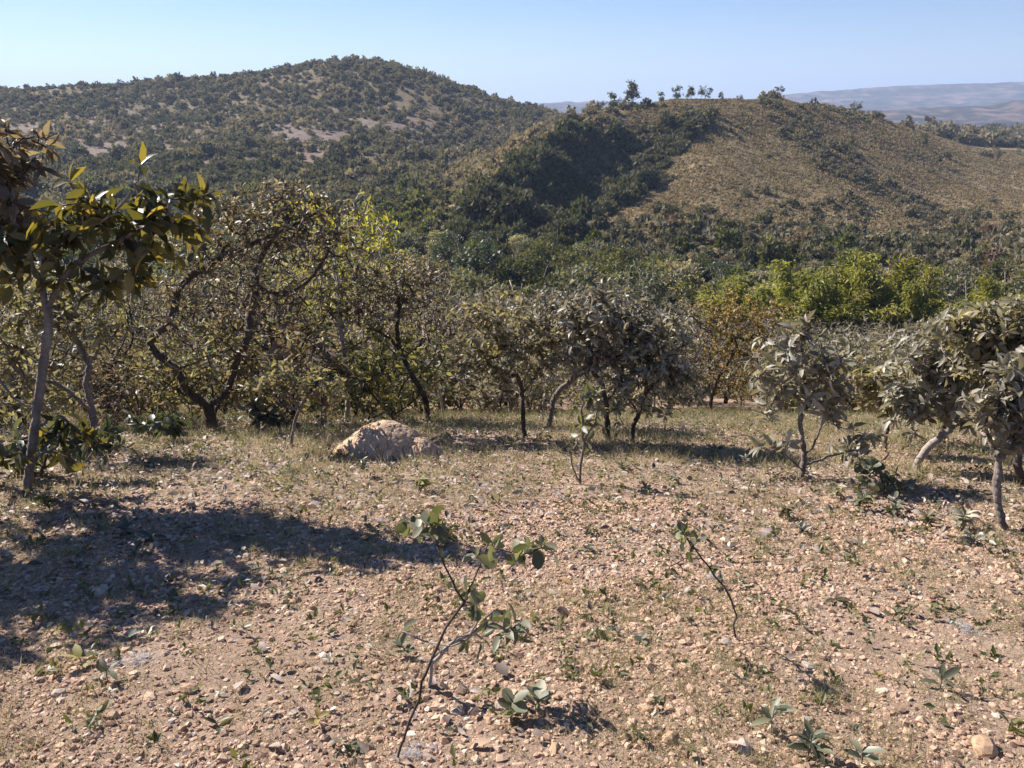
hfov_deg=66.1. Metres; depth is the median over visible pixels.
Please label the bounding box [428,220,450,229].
hill shrub
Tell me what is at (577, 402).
understory bush
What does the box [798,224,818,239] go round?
hill shrub
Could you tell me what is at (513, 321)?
scrub tree
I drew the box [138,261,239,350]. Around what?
scrub tree
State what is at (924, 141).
ridge tree
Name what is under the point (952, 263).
hill shrub
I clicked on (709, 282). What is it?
forest tree
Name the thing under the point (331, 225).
yellow green tree
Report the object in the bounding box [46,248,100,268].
forest tree
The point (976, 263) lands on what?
hill shrub
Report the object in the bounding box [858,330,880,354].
scrub tree
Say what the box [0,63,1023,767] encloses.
ground
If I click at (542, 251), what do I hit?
forest tree
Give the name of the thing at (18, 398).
understory bush
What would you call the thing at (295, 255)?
forest tree
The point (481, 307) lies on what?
scrub tree
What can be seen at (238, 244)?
forest tree
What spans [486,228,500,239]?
hill shrub
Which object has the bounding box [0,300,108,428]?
understory bush
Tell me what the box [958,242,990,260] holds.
hill shrub
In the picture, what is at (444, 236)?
forest tree
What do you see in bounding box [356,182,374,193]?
hill shrub
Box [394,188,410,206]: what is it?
hill shrub
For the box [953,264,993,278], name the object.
forest tree
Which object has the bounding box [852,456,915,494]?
round leaved shrub
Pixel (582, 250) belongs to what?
forest tree
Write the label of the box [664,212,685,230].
hill shrub
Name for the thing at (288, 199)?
hill shrub
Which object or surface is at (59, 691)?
stone
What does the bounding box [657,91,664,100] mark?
ridge tree
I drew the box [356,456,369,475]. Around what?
weed clump
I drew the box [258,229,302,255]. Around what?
forest tree
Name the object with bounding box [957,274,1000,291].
forest tree
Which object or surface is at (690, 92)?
ridge tree
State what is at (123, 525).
seedling
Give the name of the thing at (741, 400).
understory bush
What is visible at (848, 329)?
scrub tree
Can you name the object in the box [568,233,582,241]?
forest tree
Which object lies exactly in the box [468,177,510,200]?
hill shrub
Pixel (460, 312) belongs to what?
scrub tree
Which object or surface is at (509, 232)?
hill shrub
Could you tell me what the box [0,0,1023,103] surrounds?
sky
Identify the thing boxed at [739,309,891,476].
dusty tree
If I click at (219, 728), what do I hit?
seedling
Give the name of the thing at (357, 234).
yellow green tree
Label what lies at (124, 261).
scrub tree
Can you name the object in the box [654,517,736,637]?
bare stemmed sapling
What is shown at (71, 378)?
understory bush
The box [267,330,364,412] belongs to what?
understory bush
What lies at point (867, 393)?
tree
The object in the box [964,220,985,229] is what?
hill shrub
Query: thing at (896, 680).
seedling
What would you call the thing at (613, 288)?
scrub tree
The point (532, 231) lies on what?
hill shrub
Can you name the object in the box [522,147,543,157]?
hill shrub
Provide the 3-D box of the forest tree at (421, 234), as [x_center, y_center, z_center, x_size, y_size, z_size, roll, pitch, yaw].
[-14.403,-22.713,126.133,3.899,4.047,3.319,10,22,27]
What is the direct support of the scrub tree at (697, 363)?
on the ground at (982, 103)
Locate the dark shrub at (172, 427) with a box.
[121,405,194,440]
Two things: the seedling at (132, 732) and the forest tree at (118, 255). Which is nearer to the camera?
the seedling at (132, 732)
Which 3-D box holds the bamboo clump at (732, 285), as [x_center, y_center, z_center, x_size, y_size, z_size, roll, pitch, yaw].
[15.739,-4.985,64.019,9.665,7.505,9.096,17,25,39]
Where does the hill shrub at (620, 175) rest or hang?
on the ground at (982, 103)
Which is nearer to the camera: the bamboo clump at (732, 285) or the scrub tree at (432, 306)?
the scrub tree at (432, 306)
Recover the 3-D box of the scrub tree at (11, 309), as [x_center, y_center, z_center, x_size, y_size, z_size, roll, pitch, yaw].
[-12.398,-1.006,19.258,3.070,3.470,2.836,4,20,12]
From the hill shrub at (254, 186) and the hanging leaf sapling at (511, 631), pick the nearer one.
the hanging leaf sapling at (511, 631)
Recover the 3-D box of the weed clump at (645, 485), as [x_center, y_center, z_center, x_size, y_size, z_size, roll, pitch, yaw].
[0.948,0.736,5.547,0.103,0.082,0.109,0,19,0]
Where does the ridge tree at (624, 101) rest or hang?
on the ground at (982, 103)
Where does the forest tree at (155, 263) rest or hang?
on the ground at (982, 103)
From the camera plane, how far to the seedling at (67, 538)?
4.43 m
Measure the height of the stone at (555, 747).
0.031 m
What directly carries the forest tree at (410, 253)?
on the ground at (982, 103)
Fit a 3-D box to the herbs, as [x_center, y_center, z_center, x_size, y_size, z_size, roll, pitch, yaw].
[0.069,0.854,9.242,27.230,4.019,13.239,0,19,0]
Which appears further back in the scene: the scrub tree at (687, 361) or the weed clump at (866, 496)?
the scrub tree at (687, 361)
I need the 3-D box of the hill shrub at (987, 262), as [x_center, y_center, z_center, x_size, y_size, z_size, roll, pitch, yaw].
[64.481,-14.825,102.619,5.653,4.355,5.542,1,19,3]
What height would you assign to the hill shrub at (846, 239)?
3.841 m
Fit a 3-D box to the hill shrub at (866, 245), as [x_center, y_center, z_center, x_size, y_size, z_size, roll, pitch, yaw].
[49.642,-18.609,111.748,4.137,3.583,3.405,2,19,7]
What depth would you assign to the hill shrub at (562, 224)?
127.13 m
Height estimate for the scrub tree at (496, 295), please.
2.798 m
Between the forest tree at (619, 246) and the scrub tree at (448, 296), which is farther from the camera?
the forest tree at (619, 246)
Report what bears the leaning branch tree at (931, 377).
on the ground at (982, 103)
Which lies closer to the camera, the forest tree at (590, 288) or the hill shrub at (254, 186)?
the forest tree at (590, 288)
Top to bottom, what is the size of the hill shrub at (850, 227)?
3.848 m
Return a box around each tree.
[0,117,66,390]
[0,140,222,488]
[0,257,175,412]
[0,258,110,363]
[0,271,152,429]
[0,274,47,334]
[0,302,30,373]
[24,246,57,269]
[25,260,127,338]
[41,275,177,414]
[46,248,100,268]
[46,250,180,409]
[61,237,122,261]
[62,246,183,346]
[62,262,142,393]
[68,264,212,360]
[81,220,120,254]
[97,255,125,274]
[102,236,154,256]
[104,250,126,261]
[108,173,379,428]
[113,283,197,356]
[122,267,181,292]
[124,284,191,318]
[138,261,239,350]
[142,249,279,353]
[144,241,187,271]
[152,264,182,275]
[154,232,191,261]
[155,221,362,417]
[155,233,332,398]
[155,263,244,347]
[155,289,243,349]
[156,273,214,294]
[168,230,317,380]
[172,244,213,275]
[182,282,245,312]
[192,294,269,395]
[199,234,240,258]
[209,226,231,235]
[218,240,362,407]
[224,234,244,244]
[231,267,279,290]
[237,254,271,276]
[243,354,351,448]
[251,250,313,270]
[257,261,377,371]
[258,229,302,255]
[263,275,325,298]
[266,260,295,283]
[270,189,339,351]
[272,191,420,346]
[280,278,374,351]
[289,243,405,421]
[306,189,427,343]
[312,273,391,348]
[326,249,433,403]
[332,281,449,410]
[335,246,466,419]
[364,243,403,274]
[365,228,399,241]
[369,289,445,355]
[378,271,467,360]
[386,229,421,254]
[390,256,485,401]
[395,247,421,272]
[397,256,453,286]
[400,281,463,328]
[405,257,434,272]
[408,287,460,352]
[415,229,432,241]
[418,286,457,314]
[420,278,447,337]
[424,229,452,257]
[425,238,460,264]
[425,342,451,412]
[427,307,457,339]
[433,232,462,259]
[433,291,479,353]
[433,304,507,339]
[436,289,490,341]
[437,266,513,303]
[440,283,574,437]
[441,285,507,331]
[444,241,497,267]
[444,283,527,348]
[447,279,578,407]
[449,238,505,282]
[452,288,501,340]
[455,329,549,412]
[457,287,559,402]
[463,233,497,253]
[464,238,504,255]
[470,234,493,242]
[470,266,512,288]
[471,230,495,244]
[475,284,527,342]
[475,287,536,343]
[484,284,617,426]
[490,283,544,310]
[493,252,528,268]
[497,255,527,278]
[498,252,562,292]
[508,233,528,249]
[510,237,538,256]
[511,337,584,412]
[521,234,565,267]
[527,271,591,321]
[532,277,666,442]
[535,233,553,244]
[537,249,604,278]
[544,285,583,394]
[546,260,618,290]
[547,229,573,251]
[549,244,587,270]
[551,286,633,315]
[557,277,630,370]
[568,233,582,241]
[571,238,594,250]
[572,242,600,260]
[589,241,628,265]
[589,259,648,285]
[590,304,715,441]
[592,290,722,410]
[593,247,644,271]
[594,271,634,291]
[595,100,604,109]
[598,294,710,413]
[603,261,700,406]
[606,91,617,106]
[606,243,638,265]
[609,286,690,404]
[616,97,626,105]
[623,80,640,102]
[628,278,668,301]
[635,305,705,399]
[636,253,685,286]
[643,252,680,263]
[647,330,713,410]
[649,281,694,322]
[650,255,708,296]
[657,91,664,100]
[671,85,683,97]
[673,296,722,359]
[678,317,756,406]
[679,288,809,409]
[685,86,695,97]
[685,264,701,284]
[690,254,721,283]
[696,269,762,296]
[697,85,712,98]
[697,280,714,296]
[701,304,773,403]
[702,260,741,285]
[712,265,767,285]
[717,256,733,264]
[721,306,814,397]
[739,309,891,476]
[740,317,804,385]
[740,344,825,411]
[741,309,788,360]
[746,268,778,282]
[746,330,819,410]
[747,279,806,294]
[759,263,795,281]
[766,319,840,359]
[770,321,839,346]
[774,85,784,95]
[776,325,853,359]
[799,264,820,274]
[806,260,823,268]
[810,265,828,272]
[812,320,842,344]
[821,258,835,266]
[830,314,901,352]
[837,320,866,349]
[840,322,903,411]
[840,359,933,451]
[847,134,854,142]
[850,101,862,108]
[855,293,1020,441]
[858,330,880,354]
[861,322,890,344]
[866,319,902,345]
[866,325,914,356]
[872,316,1002,469]
[874,265,893,275]
[875,268,895,278]
[880,274,937,312]
[892,314,923,338]
[905,114,913,123]
[919,131,928,145]
[919,266,967,282]
[923,293,1023,485]
[926,167,935,172]
[931,272,980,304]
[935,155,942,164]
[951,282,1003,303]
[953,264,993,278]
[956,345,1023,530]
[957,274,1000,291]
[982,257,1023,275]
[987,255,1017,282]
[994,150,1002,159]
[997,271,1023,296]
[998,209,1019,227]
[999,261,1023,284]
[1005,277,1023,295]
[1011,281,1023,296]
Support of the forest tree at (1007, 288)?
on the ground at (982, 103)
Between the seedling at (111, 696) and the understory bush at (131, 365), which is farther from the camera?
the understory bush at (131, 365)
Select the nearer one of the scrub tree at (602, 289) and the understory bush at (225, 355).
the understory bush at (225, 355)
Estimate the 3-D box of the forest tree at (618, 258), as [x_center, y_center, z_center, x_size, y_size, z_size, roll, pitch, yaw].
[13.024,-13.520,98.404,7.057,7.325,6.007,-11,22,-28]
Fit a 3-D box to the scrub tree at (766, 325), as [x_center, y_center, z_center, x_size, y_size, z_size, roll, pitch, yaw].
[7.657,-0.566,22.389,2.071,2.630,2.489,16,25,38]
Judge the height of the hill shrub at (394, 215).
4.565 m
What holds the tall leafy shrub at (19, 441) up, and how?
on the ground at (982, 103)
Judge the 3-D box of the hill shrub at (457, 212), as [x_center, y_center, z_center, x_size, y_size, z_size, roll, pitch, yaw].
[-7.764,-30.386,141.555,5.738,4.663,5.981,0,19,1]
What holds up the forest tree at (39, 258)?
on the ground at (982, 103)
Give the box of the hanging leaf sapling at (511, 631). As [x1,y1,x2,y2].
[397,602,535,687]
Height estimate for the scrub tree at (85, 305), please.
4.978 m
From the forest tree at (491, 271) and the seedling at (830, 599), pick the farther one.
the forest tree at (491, 271)
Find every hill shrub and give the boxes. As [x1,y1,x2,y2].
[30,174,52,189]
[73,180,102,195]
[76,172,101,181]
[77,170,89,182]
[86,175,106,191]
[106,183,136,204]
[171,174,190,185]
[242,180,264,196]
[250,211,268,229]
[251,171,267,184]
[265,203,286,219]
[274,187,306,203]
[328,184,351,195]
[340,221,369,238]
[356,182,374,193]
[378,184,400,197]
[378,199,398,215]
[385,208,398,224]
[389,221,404,232]
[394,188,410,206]
[395,175,412,191]
[396,205,412,215]
[397,210,413,223]
[400,195,432,219]
[401,207,426,228]
[405,188,430,205]
[406,228,428,237]
[408,192,426,204]
[410,215,430,228]
[411,224,429,238]
[415,215,434,232]
[423,207,451,221]
[424,215,440,225]
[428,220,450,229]
[440,217,485,231]
[444,217,456,229]
[444,227,474,244]
[449,182,467,203]
[452,223,476,241]
[453,195,468,216]
[454,206,467,218]
[456,190,496,222]
[460,190,480,211]
[462,225,484,231]
[465,171,490,187]
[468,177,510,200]
[478,215,494,229]
[479,218,499,233]
[480,190,528,227]
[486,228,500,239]
[492,167,508,186]
[494,183,534,203]
[495,169,518,186]
[495,217,515,226]
[495,223,515,246]
[498,147,532,170]
[507,186,544,218]
[508,159,539,183]
[510,218,530,237]
[517,155,542,172]
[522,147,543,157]
[524,211,544,227]
[526,151,549,169]
[528,225,553,237]
[533,202,548,212]
[537,212,550,223]
[538,200,553,210]
[549,150,562,171]
[551,204,568,213]
[552,115,578,136]
[553,215,580,238]
[556,207,573,220]
[556,214,588,233]
[557,153,573,174]
[560,152,576,172]
[563,130,589,152]
[563,221,585,242]
[568,194,608,221]
[574,211,589,228]
[577,227,606,245]
[580,119,602,139]
[596,175,618,189]
[603,117,626,139]
[605,184,635,206]
[609,161,626,177]
[615,175,642,189]
[617,172,625,180]
[624,179,647,197]
[633,165,656,190]
[650,167,659,186]
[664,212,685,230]
[672,234,698,251]
[683,218,706,230]
[697,245,720,259]
[711,218,739,233]
[713,226,741,249]
[733,259,760,273]
[734,239,760,265]
[751,238,788,258]
[755,233,787,268]
[782,230,807,242]
[782,241,808,261]
[787,253,808,266]
[791,238,814,251]
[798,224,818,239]
[803,241,834,262]
[815,223,843,243]
[827,231,858,250]
[836,247,880,270]
[837,222,858,234]
[848,241,873,254]
[881,227,901,244]
[903,238,925,256]
[907,236,935,253]
[937,257,967,275]
[945,221,981,240]
[948,236,969,248]
[955,253,982,270]
[955,259,978,270]
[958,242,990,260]
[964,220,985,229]
[973,242,1002,264]
[977,222,1001,237]
[980,246,1007,262]
[980,255,1023,268]
[1006,250,1023,259]
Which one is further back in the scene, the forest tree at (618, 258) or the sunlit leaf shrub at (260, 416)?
the forest tree at (618, 258)
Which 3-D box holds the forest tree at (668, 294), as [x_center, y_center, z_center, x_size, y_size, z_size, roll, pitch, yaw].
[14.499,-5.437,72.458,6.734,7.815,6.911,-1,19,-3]
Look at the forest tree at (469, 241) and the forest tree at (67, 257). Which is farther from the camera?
the forest tree at (469, 241)
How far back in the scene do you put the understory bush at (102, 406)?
12.91 m
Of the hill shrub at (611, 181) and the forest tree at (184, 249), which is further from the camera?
the hill shrub at (611, 181)
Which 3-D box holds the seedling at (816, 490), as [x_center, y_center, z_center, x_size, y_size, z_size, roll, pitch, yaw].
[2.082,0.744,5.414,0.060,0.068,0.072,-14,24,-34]
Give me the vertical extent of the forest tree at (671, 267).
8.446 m
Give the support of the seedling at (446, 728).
on the ground at (982, 103)
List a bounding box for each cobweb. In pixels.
[99,647,183,669]
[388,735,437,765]
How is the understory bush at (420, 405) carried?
on the ground at (982, 103)
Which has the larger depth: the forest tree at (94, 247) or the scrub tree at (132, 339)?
the forest tree at (94, 247)
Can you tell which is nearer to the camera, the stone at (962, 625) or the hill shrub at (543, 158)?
the stone at (962, 625)
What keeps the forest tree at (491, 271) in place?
on the ground at (982, 103)
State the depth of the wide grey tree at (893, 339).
7.66 m
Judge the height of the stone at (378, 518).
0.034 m
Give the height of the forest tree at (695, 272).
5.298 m
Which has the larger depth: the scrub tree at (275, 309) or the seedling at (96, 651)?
the scrub tree at (275, 309)
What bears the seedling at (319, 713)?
on the ground at (982, 103)
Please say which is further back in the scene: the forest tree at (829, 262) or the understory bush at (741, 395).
the forest tree at (829, 262)
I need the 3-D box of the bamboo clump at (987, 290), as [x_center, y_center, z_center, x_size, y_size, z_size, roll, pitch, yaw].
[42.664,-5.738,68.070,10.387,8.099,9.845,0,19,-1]
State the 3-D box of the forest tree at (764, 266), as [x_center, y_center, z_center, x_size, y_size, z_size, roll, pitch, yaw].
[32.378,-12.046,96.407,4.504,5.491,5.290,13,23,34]
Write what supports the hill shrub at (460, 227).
on the ground at (982, 103)
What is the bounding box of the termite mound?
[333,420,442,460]
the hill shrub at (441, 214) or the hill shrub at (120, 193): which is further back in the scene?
the hill shrub at (120, 193)
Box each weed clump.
[32,492,57,510]
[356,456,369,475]
[408,475,436,493]
[615,462,628,469]
[641,480,652,490]
[666,473,681,481]
[710,444,724,455]
[739,453,752,464]
[774,504,795,518]
[822,480,846,496]
[848,488,879,509]
[881,500,909,518]
[915,508,942,526]
[944,528,1001,545]
[947,502,979,529]
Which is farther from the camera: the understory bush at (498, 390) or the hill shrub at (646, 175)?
the hill shrub at (646, 175)
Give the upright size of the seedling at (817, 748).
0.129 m
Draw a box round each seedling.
[7,593,21,600]
[33,527,45,534]
[58,644,100,667]
[61,535,71,543]
[66,561,83,573]
[83,643,99,653]
[95,657,119,680]
[108,688,117,699]
[115,518,134,538]
[124,727,140,741]
[125,542,145,554]
[125,628,140,639]
[136,526,165,541]
[167,706,177,715]
[202,716,233,736]
[214,688,224,697]
[226,592,236,605]
[238,622,252,634]
[255,706,272,716]
[263,501,276,508]
[305,706,330,725]
[324,652,334,665]
[336,714,346,728]
[361,517,373,532]
[390,630,417,655]
[434,724,453,734]
[497,688,528,717]
[513,589,526,600]
[525,680,551,709]
[576,544,594,550]
[600,630,613,642]
[609,625,620,633]
[610,496,621,504]
[633,632,647,643]
[731,673,749,682]
[751,696,798,734]
[756,475,769,483]
[763,543,780,555]
[787,718,834,764]
[793,520,811,530]
[809,487,821,491]
[815,642,826,653]
[822,594,851,603]
[843,738,887,764]
[847,722,863,733]
[870,669,883,679]
[880,606,905,623]
[889,491,906,502]
[892,675,905,684]
[896,582,914,593]
[919,663,961,688]
[979,520,992,527]
[996,710,1023,736]
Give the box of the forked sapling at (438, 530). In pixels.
[394,505,557,762]
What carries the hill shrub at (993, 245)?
on the ground at (982, 103)
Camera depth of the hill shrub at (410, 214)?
138.22 m
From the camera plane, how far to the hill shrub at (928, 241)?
117.66 m
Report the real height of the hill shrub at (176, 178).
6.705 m
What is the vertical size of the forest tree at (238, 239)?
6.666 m
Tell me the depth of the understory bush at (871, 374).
12.68 m
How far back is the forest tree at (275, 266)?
89.86 m
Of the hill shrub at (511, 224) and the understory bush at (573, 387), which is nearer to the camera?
the understory bush at (573, 387)
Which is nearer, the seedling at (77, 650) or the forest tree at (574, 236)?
the seedling at (77, 650)
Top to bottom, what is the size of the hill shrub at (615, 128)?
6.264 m
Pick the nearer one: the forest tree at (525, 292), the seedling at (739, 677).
the seedling at (739, 677)
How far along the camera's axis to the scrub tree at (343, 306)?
28.69 m
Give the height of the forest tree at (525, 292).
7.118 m
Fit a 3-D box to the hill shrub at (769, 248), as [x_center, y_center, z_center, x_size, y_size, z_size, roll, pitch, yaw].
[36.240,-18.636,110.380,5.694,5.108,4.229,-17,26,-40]
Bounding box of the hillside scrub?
[0,54,1023,286]
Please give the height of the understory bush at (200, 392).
1.522 m
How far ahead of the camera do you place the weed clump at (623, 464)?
6.33 m
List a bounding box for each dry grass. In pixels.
[0,402,1023,767]
[560,98,1023,234]
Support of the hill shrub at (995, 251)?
on the ground at (982, 103)
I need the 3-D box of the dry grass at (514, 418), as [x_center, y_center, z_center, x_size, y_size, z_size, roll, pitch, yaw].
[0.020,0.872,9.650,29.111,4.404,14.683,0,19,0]
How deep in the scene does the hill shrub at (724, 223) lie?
129.65 m
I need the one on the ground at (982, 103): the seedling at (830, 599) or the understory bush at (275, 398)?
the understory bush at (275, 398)
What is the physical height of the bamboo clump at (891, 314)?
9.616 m
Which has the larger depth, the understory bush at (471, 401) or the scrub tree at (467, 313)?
the scrub tree at (467, 313)
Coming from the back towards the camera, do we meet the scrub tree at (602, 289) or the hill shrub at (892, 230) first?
the hill shrub at (892, 230)
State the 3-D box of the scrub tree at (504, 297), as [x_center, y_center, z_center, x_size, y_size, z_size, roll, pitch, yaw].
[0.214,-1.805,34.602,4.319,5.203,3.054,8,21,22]
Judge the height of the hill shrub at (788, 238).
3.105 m
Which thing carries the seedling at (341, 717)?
on the ground at (982, 103)
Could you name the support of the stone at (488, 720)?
on the ground at (982, 103)
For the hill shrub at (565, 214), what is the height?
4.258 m
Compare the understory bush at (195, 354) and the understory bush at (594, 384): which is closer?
the understory bush at (594, 384)
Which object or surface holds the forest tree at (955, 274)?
on the ground at (982, 103)
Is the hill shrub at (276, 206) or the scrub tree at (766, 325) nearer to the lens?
the scrub tree at (766, 325)
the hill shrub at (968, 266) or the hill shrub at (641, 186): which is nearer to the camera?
the hill shrub at (968, 266)
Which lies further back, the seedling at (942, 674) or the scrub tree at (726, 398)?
the scrub tree at (726, 398)
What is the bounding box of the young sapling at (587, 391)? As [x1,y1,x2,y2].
[557,381,609,484]
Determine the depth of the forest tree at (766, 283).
75.33 m
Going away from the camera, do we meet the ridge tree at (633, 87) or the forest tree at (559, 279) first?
the forest tree at (559, 279)
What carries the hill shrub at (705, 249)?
on the ground at (982, 103)
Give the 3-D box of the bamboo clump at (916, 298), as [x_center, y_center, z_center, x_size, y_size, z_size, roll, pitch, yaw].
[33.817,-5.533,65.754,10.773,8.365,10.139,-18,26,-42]
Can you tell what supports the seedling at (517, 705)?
on the ground at (982, 103)
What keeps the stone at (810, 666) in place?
on the ground at (982, 103)
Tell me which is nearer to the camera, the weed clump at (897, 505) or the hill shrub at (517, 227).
the weed clump at (897, 505)
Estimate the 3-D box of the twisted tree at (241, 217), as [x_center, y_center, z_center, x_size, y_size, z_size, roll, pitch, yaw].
[-2.993,-0.867,8.901,2.806,2.970,1.715,10,21,25]
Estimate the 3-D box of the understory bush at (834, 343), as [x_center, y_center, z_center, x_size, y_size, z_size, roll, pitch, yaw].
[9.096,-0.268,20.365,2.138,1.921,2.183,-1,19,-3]
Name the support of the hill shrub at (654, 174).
on the ground at (982, 103)
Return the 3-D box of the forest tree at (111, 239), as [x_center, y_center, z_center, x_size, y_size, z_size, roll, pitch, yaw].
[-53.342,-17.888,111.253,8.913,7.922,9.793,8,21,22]
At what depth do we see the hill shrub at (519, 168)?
167.07 m
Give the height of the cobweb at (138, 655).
0.076 m
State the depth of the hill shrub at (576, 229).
127.98 m
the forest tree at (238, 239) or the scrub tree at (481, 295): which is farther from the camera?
the forest tree at (238, 239)
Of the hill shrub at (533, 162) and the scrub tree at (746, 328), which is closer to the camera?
the scrub tree at (746, 328)
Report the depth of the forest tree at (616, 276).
87.41 m
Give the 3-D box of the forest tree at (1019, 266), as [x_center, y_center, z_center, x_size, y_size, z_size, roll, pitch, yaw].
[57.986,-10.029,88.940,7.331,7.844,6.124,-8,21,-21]
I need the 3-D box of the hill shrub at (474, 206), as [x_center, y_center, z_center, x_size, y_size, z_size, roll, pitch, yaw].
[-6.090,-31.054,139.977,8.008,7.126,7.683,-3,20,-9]
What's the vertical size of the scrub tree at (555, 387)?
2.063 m
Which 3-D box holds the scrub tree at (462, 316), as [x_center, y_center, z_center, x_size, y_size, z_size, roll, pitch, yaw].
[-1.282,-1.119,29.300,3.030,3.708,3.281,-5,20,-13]
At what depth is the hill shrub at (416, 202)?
144.59 m
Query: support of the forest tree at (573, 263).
on the ground at (982, 103)
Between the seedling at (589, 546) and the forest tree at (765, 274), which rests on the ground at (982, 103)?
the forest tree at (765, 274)
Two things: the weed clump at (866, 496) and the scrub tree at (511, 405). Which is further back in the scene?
the scrub tree at (511, 405)
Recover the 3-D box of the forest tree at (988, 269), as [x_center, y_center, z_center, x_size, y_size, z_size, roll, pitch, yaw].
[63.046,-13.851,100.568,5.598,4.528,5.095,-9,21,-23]
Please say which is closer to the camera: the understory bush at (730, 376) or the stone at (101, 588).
the stone at (101, 588)
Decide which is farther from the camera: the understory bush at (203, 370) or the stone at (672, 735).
the understory bush at (203, 370)
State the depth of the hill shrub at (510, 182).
162.07 m
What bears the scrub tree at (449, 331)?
on the ground at (982, 103)
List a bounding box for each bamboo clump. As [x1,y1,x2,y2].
[669,278,764,350]
[687,270,803,348]
[737,259,869,330]
[763,261,883,338]
[792,247,939,340]
[836,251,954,341]
[840,265,982,340]
[939,271,1023,306]
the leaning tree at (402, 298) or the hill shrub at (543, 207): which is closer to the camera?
the leaning tree at (402, 298)
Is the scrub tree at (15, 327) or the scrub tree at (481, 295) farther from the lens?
the scrub tree at (481, 295)
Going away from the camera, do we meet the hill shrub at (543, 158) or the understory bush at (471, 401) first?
the understory bush at (471, 401)
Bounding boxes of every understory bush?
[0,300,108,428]
[0,339,57,412]
[1,356,91,410]
[19,338,120,414]
[31,337,98,409]
[59,340,162,415]
[78,323,182,413]
[82,350,185,425]
[99,343,179,413]
[104,344,220,414]
[134,312,275,421]
[155,327,274,414]
[169,329,225,404]
[171,329,258,410]
[199,296,371,428]
[207,337,320,409]
[260,371,310,409]
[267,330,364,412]
[272,357,344,413]
[302,338,401,416]
[316,313,452,419]
[320,338,405,412]
[355,350,434,415]
[385,343,470,415]
[403,334,488,410]
[404,379,433,408]
[410,318,505,411]
[450,372,487,410]
[454,341,546,414]
[465,337,548,409]
[466,363,518,410]
[486,347,570,412]
[513,364,563,411]
[552,341,604,401]
[557,366,635,408]
[563,365,635,414]
[576,371,633,408]
[605,358,684,409]
[657,351,720,404]
[658,339,737,408]
[714,349,751,398]
[716,366,760,405]
[719,362,759,400]
[737,345,760,397]
[748,325,871,413]
[805,328,891,411]
[827,336,886,357]
[833,329,916,407]
[835,356,890,412]
[859,349,902,408]
[865,337,918,371]
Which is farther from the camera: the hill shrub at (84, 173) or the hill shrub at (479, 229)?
the hill shrub at (84, 173)
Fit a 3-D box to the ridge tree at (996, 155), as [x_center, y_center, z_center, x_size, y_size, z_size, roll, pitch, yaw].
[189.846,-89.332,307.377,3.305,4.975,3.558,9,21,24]
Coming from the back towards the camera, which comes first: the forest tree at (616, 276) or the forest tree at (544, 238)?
the forest tree at (544, 238)
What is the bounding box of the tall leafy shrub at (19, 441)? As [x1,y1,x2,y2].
[0,411,153,476]
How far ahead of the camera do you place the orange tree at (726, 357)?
15.67 m
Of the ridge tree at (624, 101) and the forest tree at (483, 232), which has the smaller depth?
the forest tree at (483, 232)
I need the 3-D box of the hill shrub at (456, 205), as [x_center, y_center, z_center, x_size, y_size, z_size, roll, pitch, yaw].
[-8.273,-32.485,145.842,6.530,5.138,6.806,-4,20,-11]
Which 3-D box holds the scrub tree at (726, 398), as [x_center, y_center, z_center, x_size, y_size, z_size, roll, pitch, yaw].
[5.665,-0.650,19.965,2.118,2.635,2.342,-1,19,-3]
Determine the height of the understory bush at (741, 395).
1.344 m
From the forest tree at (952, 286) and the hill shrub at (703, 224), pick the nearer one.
the forest tree at (952, 286)
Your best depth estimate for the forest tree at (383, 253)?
98.98 m
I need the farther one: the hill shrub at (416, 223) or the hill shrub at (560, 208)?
the hill shrub at (560, 208)
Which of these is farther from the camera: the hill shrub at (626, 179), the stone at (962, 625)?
the hill shrub at (626, 179)
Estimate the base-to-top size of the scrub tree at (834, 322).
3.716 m
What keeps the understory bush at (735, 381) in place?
on the ground at (982, 103)
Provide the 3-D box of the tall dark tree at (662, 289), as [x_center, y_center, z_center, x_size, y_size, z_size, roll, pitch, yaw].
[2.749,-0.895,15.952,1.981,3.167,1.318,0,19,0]
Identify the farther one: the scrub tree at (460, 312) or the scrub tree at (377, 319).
the scrub tree at (460, 312)
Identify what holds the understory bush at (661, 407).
on the ground at (982, 103)
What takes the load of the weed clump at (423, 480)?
on the ground at (982, 103)
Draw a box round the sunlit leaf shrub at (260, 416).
[234,396,285,429]
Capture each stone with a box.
[51,688,66,696]
[90,584,108,598]
[180,683,197,693]
[266,583,276,588]
[296,660,306,666]
[371,674,380,683]
[373,517,392,521]
[449,705,464,715]
[455,684,468,695]
[486,716,493,724]
[549,742,560,753]
[641,706,654,713]
[662,731,679,745]
[719,637,732,645]
[737,737,751,756]
[801,661,814,669]
[840,562,848,566]
[946,615,989,636]
[971,734,998,758]
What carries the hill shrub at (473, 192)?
on the ground at (982, 103)
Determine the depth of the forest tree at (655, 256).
107.44 m
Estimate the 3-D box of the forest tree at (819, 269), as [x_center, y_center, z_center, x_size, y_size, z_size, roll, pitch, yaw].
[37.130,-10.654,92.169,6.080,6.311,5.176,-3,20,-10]
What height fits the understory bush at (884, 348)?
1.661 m
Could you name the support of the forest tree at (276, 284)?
on the ground at (982, 103)
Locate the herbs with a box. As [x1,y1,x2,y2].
[0,406,1023,767]
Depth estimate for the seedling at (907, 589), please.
3.74 m
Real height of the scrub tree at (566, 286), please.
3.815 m
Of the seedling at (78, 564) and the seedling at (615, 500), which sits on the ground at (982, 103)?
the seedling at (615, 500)
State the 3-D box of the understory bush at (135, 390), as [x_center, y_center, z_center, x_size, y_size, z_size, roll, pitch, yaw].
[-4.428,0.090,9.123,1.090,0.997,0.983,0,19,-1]

